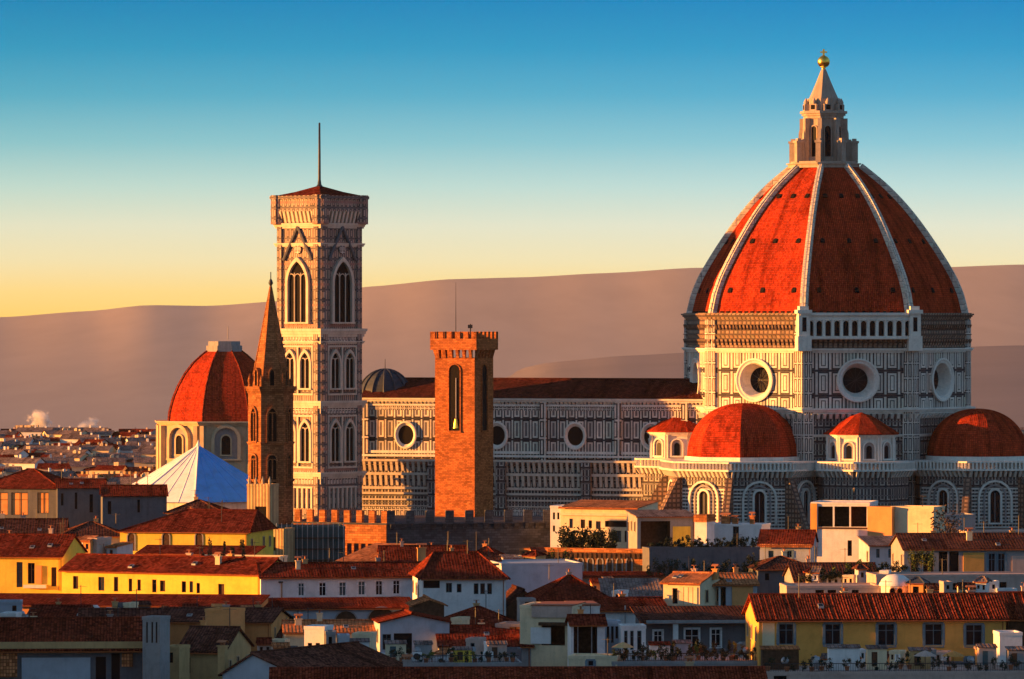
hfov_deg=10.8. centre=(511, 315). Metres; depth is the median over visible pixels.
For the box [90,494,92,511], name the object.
window
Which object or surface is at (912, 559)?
bush
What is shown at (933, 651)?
house
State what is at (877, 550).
window
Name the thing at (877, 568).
bush
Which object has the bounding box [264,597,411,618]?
house
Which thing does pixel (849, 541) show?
window
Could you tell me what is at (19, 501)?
window
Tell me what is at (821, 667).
potted plant
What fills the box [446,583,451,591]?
window
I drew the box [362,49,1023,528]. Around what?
cathedral
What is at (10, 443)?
distant house
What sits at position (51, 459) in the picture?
distant house
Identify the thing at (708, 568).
bush
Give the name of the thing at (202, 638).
house
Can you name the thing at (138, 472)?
distant house
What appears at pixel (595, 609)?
house
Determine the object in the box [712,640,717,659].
potted plant
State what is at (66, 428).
distant house
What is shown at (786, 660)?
satellite dish
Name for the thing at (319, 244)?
bell tower
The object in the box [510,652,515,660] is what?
potted plant
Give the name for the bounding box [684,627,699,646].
window
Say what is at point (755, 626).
window
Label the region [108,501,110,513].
window
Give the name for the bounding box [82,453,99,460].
distant house
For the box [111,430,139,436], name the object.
distant house
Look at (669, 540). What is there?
hedge plant
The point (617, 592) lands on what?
house
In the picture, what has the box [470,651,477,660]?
potted plant
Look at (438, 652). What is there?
house
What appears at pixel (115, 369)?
hills
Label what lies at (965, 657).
window
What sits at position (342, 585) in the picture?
window
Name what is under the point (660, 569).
bush
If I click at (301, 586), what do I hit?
window
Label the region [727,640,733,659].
potted plant
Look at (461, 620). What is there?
house
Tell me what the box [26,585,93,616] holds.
house
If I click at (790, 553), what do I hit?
window
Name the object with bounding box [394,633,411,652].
window
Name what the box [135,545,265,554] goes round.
house
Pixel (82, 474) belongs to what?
distant house
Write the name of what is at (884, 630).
window
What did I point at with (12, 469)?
distant house
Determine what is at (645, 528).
house
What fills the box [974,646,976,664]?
house
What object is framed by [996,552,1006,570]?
window
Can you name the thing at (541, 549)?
house
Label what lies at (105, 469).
distant house
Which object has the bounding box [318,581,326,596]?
window
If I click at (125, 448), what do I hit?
distant house
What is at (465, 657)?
potted plant
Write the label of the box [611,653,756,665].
house
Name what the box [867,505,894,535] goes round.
house
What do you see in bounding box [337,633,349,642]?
house
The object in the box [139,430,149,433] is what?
distant house
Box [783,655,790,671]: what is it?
potted plant
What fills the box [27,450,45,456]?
distant house
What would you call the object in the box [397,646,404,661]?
potted plant
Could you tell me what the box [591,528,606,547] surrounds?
tree
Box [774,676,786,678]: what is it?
window
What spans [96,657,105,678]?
window
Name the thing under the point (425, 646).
roof hut
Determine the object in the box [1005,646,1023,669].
roof hut
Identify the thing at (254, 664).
house
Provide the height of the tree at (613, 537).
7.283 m
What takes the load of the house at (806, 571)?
on the ground
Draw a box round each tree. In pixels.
[555,523,572,547]
[569,526,583,547]
[579,526,596,547]
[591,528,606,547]
[602,528,618,547]
[930,503,966,532]
[939,517,954,532]
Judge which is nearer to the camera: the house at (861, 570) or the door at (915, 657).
the door at (915, 657)
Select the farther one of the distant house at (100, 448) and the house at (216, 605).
the distant house at (100, 448)
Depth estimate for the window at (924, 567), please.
881.56 m
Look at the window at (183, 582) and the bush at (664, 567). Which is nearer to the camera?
the window at (183, 582)
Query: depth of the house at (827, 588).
842.31 m
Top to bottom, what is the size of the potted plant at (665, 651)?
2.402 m
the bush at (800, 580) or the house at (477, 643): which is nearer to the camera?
the house at (477, 643)
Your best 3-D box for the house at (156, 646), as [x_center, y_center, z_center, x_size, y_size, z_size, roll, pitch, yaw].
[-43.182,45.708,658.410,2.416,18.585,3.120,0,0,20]
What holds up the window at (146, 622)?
in the house at (156, 646)
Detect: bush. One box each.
[549,548,554,558]
[646,565,654,574]
[650,557,658,575]
[653,557,662,574]
[658,563,666,578]
[661,558,669,574]
[669,563,677,574]
[673,559,680,570]
[705,560,713,571]
[720,559,730,571]
[742,556,750,571]
[746,552,754,573]
[751,556,759,572]
[797,575,806,582]
[819,566,825,577]
[820,573,828,581]
[828,570,836,580]
[832,571,841,579]
[843,566,852,573]
[873,564,879,571]
[880,561,889,569]
[890,560,898,571]
[895,565,902,571]
[901,564,907,571]
[907,550,915,570]
[914,550,921,571]
[916,548,925,571]
[922,551,931,571]
[927,550,935,571]
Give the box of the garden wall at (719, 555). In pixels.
[642,533,759,576]
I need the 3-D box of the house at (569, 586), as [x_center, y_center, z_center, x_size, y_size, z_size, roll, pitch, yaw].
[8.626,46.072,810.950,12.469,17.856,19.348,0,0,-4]
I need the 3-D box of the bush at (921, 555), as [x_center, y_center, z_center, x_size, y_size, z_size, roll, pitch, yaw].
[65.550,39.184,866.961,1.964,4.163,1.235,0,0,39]
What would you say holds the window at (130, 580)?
in the house at (103, 573)
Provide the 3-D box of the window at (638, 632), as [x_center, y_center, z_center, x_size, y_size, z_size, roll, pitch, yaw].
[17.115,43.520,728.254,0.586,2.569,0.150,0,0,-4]
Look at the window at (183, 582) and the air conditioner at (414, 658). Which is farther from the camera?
the window at (183, 582)
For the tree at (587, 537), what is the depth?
972.76 m
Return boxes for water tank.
[812,655,819,669]
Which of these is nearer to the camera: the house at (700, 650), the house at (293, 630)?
the house at (700, 650)
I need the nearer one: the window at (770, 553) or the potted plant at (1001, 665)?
the potted plant at (1001, 665)
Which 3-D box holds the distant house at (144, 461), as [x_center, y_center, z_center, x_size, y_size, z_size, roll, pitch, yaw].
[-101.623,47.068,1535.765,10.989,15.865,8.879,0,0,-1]
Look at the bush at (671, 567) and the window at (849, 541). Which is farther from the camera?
the window at (849, 541)
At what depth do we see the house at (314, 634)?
700.06 m
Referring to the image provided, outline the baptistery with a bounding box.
[133,440,247,510]
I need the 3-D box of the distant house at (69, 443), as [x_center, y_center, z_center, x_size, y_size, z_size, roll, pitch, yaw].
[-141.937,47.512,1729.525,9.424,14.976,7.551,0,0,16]
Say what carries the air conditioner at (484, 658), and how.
on the house at (436, 662)
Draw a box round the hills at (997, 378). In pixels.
[507,345,1023,426]
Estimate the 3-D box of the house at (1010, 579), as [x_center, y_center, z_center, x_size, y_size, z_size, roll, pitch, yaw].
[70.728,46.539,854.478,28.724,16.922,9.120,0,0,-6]
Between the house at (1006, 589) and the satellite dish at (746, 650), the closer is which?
the satellite dish at (746, 650)
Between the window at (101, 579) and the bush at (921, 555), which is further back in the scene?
the bush at (921, 555)
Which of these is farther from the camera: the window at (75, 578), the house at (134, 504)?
the house at (134, 504)
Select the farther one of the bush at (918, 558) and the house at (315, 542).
the house at (315, 542)
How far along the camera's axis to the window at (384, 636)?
741.81 m
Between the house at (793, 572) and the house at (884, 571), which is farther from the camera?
the house at (793, 572)
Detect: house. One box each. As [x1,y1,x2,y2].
[0,429,18,434]
[0,435,34,444]
[0,446,28,457]
[0,453,14,456]
[0,455,45,469]
[0,463,22,474]
[0,468,63,517]
[0,507,68,533]
[0,517,87,592]
[0,593,269,613]
[0,599,22,612]
[0,606,142,678]
[0,612,21,616]
[1,439,25,448]
[6,430,22,435]
[7,446,36,451]
[9,435,50,443]
[15,425,38,428]
[16,425,53,435]
[16,442,49,448]
[23,443,53,451]
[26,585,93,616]
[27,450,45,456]
[27,454,73,462]
[36,461,70,470]
[38,443,80,451]
[41,428,68,436]
[45,446,91,453]
[45,468,77,476]
[48,450,88,460]
[49,435,59,443]
[52,425,76,429]
[52,442,81,445]
[53,428,88,436]
[55,470,106,527]
[58,539,282,593]
[59,432,100,442]
[59,514,119,543]
[64,474,107,480]
[68,458,108,471]
[76,438,108,444]
[77,425,108,429]
[77,471,102,476]
[78,435,120,443]
[78,535,98,552]
[78,589,163,616]
[79,443,116,455]
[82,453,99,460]
[83,441,113,444]
[83,462,127,473]
[86,428,114,435]
[86,454,126,464]
[87,537,111,553]
[95,450,141,458]
[99,471,168,529]
[101,471,121,479]
[105,542,133,553]
[108,474,143,483]
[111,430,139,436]
[114,472,148,476]
[116,471,137,475]
[117,443,152,452]
[119,427,135,431]
[121,464,139,473]
[123,602,138,607]
[124,435,155,441]
[125,456,133,466]
[126,439,155,444]
[131,428,155,433]
[131,432,155,436]
[131,466,155,473]
[132,447,155,456]
[132,600,151,607]
[133,457,155,466]
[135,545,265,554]
[137,468,155,475]
[138,445,155,448]
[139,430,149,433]
[142,615,170,678]
[163,490,228,514]
[164,596,291,650]
[170,644,189,678]
[179,608,254,678]
[182,603,198,606]
[205,542,287,561]
[205,607,244,632]
[211,604,222,606]
[216,640,402,678]
[256,543,426,599]
[256,637,271,650]
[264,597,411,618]
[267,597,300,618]
[269,654,767,678]
[270,642,290,648]
[271,638,289,648]
[274,528,294,561]
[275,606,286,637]
[276,523,344,561]
[281,609,376,646]
[304,624,333,645]
[325,630,335,643]
[333,543,415,561]
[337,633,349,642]
[352,631,376,649]
[370,608,451,654]
[377,532,468,560]
[389,644,521,666]
[405,594,447,617]
[408,539,510,616]
[434,648,452,654]
[435,608,534,665]
[444,591,514,623]
[451,616,469,623]
[465,637,485,654]
[476,532,504,554]
[483,641,486,651]
[484,555,501,561]
[490,549,582,592]
[495,621,519,628]
[499,554,519,558]
[506,584,526,620]
[507,647,521,661]
[517,597,535,620]
[519,601,585,665]
[521,550,546,558]
[524,565,608,601]
[529,547,546,558]
[550,505,563,546]
[565,604,607,665]
[568,638,622,665]
[576,601,599,613]
[582,571,665,591]
[584,584,667,623]
[589,578,599,590]
[598,578,662,597]
[605,619,620,653]
[611,589,628,596]
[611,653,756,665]
[618,624,645,652]
[625,509,694,548]
[630,605,745,653]
[660,564,723,605]
[691,645,708,652]
[694,514,714,545]
[704,561,759,605]
[714,510,770,546]
[737,642,745,653]
[741,576,1009,665]
[748,546,799,592]
[757,516,818,561]
[764,663,1023,678]
[779,583,879,592]
[782,546,876,582]
[803,567,822,582]
[810,500,877,561]
[810,566,821,582]
[820,653,826,664]
[823,578,841,582]
[842,574,855,582]
[852,564,869,582]
[857,536,893,569]
[860,648,865,662]
[866,559,1023,592]
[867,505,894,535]
[879,570,890,573]
[889,515,1023,571]
[889,650,905,664]
[891,495,944,532]
[905,576,929,592]
[924,583,938,592]
[931,648,935,664]
[936,650,950,664]
[939,580,952,591]
[943,661,964,664]
[945,513,975,532]
[956,582,975,591]
[959,529,1023,532]
[972,576,992,591]
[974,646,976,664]
[989,580,998,591]
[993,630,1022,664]
[996,588,1016,591]
[998,582,1023,645]
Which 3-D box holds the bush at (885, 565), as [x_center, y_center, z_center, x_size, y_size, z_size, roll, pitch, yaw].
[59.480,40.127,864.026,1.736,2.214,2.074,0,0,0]
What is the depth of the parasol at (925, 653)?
675.61 m
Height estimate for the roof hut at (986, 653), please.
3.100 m
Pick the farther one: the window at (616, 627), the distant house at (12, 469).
the distant house at (12, 469)
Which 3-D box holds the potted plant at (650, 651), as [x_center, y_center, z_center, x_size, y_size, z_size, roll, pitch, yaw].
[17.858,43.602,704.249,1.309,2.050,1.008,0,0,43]
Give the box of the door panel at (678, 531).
[673,526,689,545]
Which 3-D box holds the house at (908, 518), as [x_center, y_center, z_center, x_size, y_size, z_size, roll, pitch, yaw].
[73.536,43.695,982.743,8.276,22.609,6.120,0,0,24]
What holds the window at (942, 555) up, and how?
in the house at (968, 551)
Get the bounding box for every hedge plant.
[665,536,672,546]
[680,537,687,547]
[685,535,690,544]
[746,536,753,546]
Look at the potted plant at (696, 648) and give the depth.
700.97 m
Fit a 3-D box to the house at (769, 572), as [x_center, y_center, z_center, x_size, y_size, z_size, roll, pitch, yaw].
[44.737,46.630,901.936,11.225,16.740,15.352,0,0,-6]
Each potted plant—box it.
[389,649,396,658]
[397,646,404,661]
[421,654,429,662]
[446,647,454,660]
[464,649,468,660]
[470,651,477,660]
[484,651,492,660]
[503,651,508,660]
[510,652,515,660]
[616,649,622,658]
[623,648,628,659]
[638,642,645,660]
[641,649,648,659]
[645,644,651,659]
[651,650,657,659]
[658,642,662,659]
[661,642,668,660]
[670,645,675,660]
[672,640,678,659]
[676,648,682,659]
[694,643,698,660]
[695,639,704,659]
[700,647,708,659]
[709,642,714,659]
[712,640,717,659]
[718,648,727,660]
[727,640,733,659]
[732,641,736,659]
[764,659,772,670]
[769,657,774,669]
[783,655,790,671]
[808,656,814,671]
[818,658,825,669]
[827,658,832,669]
[842,658,851,669]
[898,658,904,668]
[905,651,911,668]
[917,656,924,667]
[935,657,941,668]
[946,654,951,670]
[964,662,971,670]
[991,657,997,668]
[999,660,1007,670]
[1008,654,1014,669]
[1015,660,1022,668]
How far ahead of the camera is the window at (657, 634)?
747.63 m
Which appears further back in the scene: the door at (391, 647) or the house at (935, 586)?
the house at (935, 586)
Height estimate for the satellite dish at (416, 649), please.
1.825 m
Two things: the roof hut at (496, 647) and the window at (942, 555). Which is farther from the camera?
the window at (942, 555)
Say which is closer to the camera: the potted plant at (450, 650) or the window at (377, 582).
the potted plant at (450, 650)
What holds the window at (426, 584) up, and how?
in the house at (455, 581)
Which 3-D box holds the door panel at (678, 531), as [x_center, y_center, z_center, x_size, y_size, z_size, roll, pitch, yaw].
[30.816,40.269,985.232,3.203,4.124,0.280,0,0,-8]
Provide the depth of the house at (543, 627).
738.00 m
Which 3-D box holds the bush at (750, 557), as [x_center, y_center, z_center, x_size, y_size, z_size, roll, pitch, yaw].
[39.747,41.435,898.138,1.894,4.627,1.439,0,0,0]
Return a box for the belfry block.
[246,477,278,526]
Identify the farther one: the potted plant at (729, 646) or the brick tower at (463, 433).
the brick tower at (463, 433)
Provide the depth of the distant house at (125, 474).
1441.87 m
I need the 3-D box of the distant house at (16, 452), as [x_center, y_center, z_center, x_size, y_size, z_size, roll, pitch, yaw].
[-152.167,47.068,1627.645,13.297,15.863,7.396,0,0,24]
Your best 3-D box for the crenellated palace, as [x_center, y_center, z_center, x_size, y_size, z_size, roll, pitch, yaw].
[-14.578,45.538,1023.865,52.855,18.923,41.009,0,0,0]
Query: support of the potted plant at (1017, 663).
on the house at (958, 672)
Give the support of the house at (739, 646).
on the ground
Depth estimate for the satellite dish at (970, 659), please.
675.42 m
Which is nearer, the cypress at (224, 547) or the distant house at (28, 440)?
the cypress at (224, 547)
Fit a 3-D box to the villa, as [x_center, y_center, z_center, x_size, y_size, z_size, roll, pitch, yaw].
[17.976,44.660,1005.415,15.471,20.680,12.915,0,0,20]
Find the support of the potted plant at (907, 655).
on the house at (958, 672)
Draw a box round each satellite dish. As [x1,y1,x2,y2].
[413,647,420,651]
[743,647,749,660]
[781,657,788,662]
[967,656,974,662]
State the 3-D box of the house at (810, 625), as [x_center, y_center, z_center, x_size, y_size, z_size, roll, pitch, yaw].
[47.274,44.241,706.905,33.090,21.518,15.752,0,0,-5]
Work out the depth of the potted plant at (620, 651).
701.53 m
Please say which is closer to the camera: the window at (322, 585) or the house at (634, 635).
the house at (634, 635)
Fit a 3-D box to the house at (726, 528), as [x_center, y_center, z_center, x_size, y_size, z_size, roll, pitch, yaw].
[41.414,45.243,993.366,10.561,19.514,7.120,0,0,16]
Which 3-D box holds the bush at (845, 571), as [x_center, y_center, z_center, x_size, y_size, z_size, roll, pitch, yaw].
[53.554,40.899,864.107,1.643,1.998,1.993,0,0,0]
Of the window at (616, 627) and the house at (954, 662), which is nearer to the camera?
the house at (954, 662)
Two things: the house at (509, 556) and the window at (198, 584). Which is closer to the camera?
the window at (198, 584)
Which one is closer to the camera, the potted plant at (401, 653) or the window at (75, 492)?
the potted plant at (401, 653)
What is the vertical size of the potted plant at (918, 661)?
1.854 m
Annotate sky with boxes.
[0,0,1023,316]
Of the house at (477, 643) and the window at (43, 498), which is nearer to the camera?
the house at (477, 643)
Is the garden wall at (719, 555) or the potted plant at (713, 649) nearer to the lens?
the potted plant at (713, 649)
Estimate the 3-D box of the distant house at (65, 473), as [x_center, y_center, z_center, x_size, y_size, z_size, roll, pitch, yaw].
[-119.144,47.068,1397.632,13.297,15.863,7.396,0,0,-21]
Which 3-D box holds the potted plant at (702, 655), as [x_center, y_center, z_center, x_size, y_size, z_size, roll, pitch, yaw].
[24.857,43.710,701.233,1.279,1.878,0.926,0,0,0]
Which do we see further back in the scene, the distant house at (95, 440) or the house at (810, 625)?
the distant house at (95, 440)
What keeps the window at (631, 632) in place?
in the house at (634, 635)
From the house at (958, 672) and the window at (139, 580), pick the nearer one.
the house at (958, 672)
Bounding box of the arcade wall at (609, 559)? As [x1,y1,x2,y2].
[519,547,641,570]
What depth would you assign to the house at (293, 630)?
748.32 m
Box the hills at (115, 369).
[0,265,1023,431]
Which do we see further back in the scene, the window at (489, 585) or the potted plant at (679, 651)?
the window at (489, 585)
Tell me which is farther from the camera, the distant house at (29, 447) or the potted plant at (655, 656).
the distant house at (29, 447)
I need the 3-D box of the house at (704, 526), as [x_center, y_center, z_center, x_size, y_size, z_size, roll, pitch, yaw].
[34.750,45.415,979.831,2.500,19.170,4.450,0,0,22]
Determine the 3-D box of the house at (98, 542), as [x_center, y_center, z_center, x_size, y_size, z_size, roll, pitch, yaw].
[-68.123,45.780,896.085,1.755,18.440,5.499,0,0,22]
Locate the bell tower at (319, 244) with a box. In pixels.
[270,123,368,523]
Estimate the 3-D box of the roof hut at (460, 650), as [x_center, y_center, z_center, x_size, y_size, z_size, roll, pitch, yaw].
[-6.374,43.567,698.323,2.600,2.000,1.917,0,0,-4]
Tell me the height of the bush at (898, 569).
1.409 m
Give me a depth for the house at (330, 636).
698.02 m
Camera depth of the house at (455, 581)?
815.54 m
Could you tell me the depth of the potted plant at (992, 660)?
678.46 m
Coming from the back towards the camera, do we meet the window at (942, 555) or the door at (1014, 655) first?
the window at (942, 555)
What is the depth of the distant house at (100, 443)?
1731.36 m
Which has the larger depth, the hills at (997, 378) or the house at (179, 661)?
the hills at (997, 378)
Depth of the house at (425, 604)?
772.07 m
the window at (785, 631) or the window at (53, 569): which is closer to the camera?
the window at (785, 631)
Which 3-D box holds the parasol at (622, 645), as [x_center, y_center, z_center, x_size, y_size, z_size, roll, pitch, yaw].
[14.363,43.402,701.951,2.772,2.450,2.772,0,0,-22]
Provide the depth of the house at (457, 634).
741.78 m
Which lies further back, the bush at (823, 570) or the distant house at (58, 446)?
the distant house at (58, 446)
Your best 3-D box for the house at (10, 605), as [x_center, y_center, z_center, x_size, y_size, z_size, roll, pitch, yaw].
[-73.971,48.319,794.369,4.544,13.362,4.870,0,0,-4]
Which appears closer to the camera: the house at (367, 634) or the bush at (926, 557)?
the house at (367, 634)
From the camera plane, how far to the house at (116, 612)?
748.43 m
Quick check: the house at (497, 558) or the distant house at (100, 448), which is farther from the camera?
the distant house at (100, 448)
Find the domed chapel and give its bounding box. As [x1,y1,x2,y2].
[155,341,254,474]
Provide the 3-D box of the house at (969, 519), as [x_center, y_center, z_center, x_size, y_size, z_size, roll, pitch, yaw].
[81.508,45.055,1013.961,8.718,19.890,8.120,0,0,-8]
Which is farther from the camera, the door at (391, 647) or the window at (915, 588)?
the window at (915, 588)
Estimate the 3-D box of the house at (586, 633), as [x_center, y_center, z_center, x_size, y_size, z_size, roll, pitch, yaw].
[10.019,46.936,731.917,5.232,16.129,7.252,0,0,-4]
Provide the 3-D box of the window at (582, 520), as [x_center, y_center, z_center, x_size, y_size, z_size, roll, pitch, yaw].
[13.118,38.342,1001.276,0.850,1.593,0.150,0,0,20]
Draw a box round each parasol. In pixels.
[612,642,633,647]
[914,650,935,662]
[942,651,963,656]
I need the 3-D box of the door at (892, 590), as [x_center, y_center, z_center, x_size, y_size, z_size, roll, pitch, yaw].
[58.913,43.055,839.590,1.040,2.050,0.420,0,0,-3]
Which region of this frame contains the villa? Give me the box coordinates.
[558,500,659,547]
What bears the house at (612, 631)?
on the ground
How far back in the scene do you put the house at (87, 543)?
893.09 m
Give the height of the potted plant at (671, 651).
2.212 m
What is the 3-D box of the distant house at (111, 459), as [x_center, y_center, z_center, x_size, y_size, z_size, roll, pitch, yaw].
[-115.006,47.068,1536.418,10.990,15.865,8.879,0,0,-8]
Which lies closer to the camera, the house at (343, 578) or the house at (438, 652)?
the house at (438, 652)
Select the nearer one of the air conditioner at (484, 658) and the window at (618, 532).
the air conditioner at (484, 658)
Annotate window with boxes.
[0,493,7,514]
[11,492,27,514]
[12,605,16,610]
[17,562,22,586]
[28,563,34,583]
[38,493,48,512]
[51,567,56,585]
[73,576,77,588]
[75,492,76,508]
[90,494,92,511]
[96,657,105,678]
[99,577,103,590]
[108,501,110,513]
[111,653,119,678]
[114,577,117,591]
[129,579,131,591]
[137,499,139,511]
[138,579,140,590]
[146,622,147,642]
[152,579,155,591]
[160,580,164,591]
[170,652,172,662]
[182,581,185,591]
[190,581,192,591]
[197,583,199,592]
[219,584,223,593]
[255,506,265,515]
[297,582,305,596]
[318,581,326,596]
[338,581,346,596]
[356,580,366,596]
[374,579,383,596]
[382,634,390,649]
[391,579,401,595]
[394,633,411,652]
[423,581,439,587]
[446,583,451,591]
[457,584,461,591]
[474,583,477,593]
[480,583,484,593]
[487,583,491,593]
[581,519,584,527]
[585,659,595,665]
[596,521,600,528]
[605,521,626,526]
[611,626,613,642]
[615,626,617,637]
[616,531,620,541]
[624,631,627,648]
[630,631,633,649]
[637,631,640,649]
[652,629,663,640]
[673,588,677,603]
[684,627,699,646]
[705,589,708,602]
[709,627,722,647]
[733,526,738,545]
[746,621,748,636]
[751,624,752,639]
[755,626,756,640]
[768,551,773,557]
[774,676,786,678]
[776,622,795,644]
[786,550,793,558]
[812,574,817,580]
[823,622,842,646]
[848,540,851,555]
[876,549,879,557]
[876,622,896,646]
[911,554,917,571]
[913,586,918,592]
[923,555,932,571]
[923,622,944,646]
[939,552,946,571]
[949,552,958,571]
[963,623,984,647]
[963,656,974,664]
[986,552,996,570]
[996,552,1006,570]
[1000,582,1005,587]
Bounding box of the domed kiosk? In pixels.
[879,574,908,592]
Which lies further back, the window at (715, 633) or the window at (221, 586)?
the window at (221, 586)
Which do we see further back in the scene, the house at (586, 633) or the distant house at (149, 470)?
the distant house at (149, 470)
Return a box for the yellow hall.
[116,497,277,554]
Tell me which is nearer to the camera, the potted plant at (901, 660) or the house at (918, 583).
the potted plant at (901, 660)
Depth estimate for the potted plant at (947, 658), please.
673.67 m
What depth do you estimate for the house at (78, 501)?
1112.08 m
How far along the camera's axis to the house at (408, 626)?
742.12 m
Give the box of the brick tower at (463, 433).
[430,319,497,516]
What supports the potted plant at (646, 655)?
on the house at (702, 661)
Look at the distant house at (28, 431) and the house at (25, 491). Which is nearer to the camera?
the house at (25, 491)
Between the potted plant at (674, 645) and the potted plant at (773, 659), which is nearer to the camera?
the potted plant at (773, 659)
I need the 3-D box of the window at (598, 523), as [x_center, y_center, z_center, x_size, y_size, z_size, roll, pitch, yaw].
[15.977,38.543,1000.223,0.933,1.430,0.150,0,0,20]
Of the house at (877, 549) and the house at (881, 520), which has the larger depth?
the house at (881, 520)
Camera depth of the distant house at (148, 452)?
1627.99 m
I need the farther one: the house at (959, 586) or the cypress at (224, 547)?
the cypress at (224, 547)
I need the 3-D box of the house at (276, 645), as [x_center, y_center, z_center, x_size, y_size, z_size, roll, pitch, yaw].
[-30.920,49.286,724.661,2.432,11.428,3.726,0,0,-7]
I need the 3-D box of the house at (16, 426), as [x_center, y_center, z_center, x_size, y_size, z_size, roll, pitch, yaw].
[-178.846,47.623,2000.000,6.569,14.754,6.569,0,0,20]
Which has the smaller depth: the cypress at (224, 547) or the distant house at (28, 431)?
the cypress at (224, 547)
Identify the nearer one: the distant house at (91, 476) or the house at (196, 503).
the house at (196, 503)
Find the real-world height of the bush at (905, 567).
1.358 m
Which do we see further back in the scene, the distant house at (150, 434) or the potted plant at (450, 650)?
the distant house at (150, 434)
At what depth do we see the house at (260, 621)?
759.28 m
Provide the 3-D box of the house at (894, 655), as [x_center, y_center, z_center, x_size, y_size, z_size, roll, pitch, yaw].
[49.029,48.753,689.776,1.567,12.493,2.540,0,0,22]
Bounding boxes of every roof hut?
[349,638,369,646]
[384,640,406,659]
[413,640,432,659]
[452,646,472,662]
[486,641,507,660]
[648,641,670,659]
[672,639,691,659]
[759,645,799,669]
[826,644,860,669]
[865,645,887,669]
[907,647,931,668]
[976,644,997,668]
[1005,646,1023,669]
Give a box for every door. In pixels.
[390,646,395,656]
[492,647,496,657]
[872,652,876,665]
[889,588,895,592]
[896,588,902,592]
[914,653,920,665]
[983,651,987,664]
[1012,653,1016,664]
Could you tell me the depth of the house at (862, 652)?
694.16 m
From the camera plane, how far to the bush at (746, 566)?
898.02 m
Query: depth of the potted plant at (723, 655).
701.10 m
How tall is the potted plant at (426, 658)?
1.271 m
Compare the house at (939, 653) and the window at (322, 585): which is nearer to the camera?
the house at (939, 653)
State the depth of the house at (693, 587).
772.81 m
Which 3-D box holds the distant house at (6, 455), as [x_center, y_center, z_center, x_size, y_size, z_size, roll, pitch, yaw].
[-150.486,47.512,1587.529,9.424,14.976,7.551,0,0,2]
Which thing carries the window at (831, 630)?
in the house at (810, 625)
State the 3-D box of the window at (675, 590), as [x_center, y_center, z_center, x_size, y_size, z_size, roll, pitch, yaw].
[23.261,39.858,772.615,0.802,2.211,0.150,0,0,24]
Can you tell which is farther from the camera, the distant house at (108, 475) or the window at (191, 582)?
the distant house at (108, 475)
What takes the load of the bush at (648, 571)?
on the house at (587, 576)
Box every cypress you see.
[207,539,212,555]
[220,541,225,555]
[239,538,245,555]
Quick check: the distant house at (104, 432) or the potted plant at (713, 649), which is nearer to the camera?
the potted plant at (713, 649)
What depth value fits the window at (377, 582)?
838.94 m
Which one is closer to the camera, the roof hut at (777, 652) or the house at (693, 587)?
the roof hut at (777, 652)
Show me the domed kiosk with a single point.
(895, 583)
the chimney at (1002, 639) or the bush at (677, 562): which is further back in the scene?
the bush at (677, 562)
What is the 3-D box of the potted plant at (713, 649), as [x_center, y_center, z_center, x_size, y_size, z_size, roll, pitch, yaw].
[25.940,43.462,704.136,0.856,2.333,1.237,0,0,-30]
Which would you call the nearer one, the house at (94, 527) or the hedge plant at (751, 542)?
the hedge plant at (751, 542)
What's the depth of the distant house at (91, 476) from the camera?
1345.85 m
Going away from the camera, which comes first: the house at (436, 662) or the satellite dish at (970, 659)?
the satellite dish at (970, 659)
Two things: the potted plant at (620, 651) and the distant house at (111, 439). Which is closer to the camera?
the potted plant at (620, 651)
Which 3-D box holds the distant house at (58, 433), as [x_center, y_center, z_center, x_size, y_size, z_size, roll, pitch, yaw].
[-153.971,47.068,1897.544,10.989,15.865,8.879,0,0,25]
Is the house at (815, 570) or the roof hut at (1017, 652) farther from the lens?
the house at (815, 570)
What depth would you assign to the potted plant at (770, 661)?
674.73 m
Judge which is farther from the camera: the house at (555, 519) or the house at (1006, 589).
the house at (555, 519)
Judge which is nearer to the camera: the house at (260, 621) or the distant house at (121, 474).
the house at (260, 621)
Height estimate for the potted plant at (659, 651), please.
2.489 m
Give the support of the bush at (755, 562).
on the house at (769, 572)
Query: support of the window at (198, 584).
in the house at (103, 573)
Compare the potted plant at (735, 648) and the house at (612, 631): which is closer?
the potted plant at (735, 648)
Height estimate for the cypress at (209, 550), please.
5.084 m
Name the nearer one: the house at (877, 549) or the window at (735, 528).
the house at (877, 549)
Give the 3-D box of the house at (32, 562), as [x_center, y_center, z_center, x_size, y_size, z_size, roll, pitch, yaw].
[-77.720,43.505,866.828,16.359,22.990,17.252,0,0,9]
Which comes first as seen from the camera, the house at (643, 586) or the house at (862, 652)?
the house at (862, 652)
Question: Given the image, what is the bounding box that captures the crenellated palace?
[292,509,549,555]
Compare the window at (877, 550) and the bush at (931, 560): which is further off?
the window at (877, 550)
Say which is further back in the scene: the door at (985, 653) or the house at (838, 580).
the house at (838, 580)
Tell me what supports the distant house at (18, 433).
on the ground
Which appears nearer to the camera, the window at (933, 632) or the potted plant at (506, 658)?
the potted plant at (506, 658)
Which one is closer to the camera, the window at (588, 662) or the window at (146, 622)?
the window at (146, 622)
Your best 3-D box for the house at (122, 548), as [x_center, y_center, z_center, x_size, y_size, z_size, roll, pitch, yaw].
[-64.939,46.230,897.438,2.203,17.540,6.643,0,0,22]
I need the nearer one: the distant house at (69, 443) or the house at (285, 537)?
the house at (285, 537)
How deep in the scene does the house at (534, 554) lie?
887.67 m
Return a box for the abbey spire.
[244,272,296,523]
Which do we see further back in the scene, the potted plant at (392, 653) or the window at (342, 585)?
the window at (342, 585)
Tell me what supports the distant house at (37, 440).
on the ground
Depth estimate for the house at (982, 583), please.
828.53 m
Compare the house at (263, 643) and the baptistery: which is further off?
the baptistery
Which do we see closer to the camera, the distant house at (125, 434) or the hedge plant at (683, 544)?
the hedge plant at (683, 544)
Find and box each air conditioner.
[412,652,421,660]
[483,652,492,660]

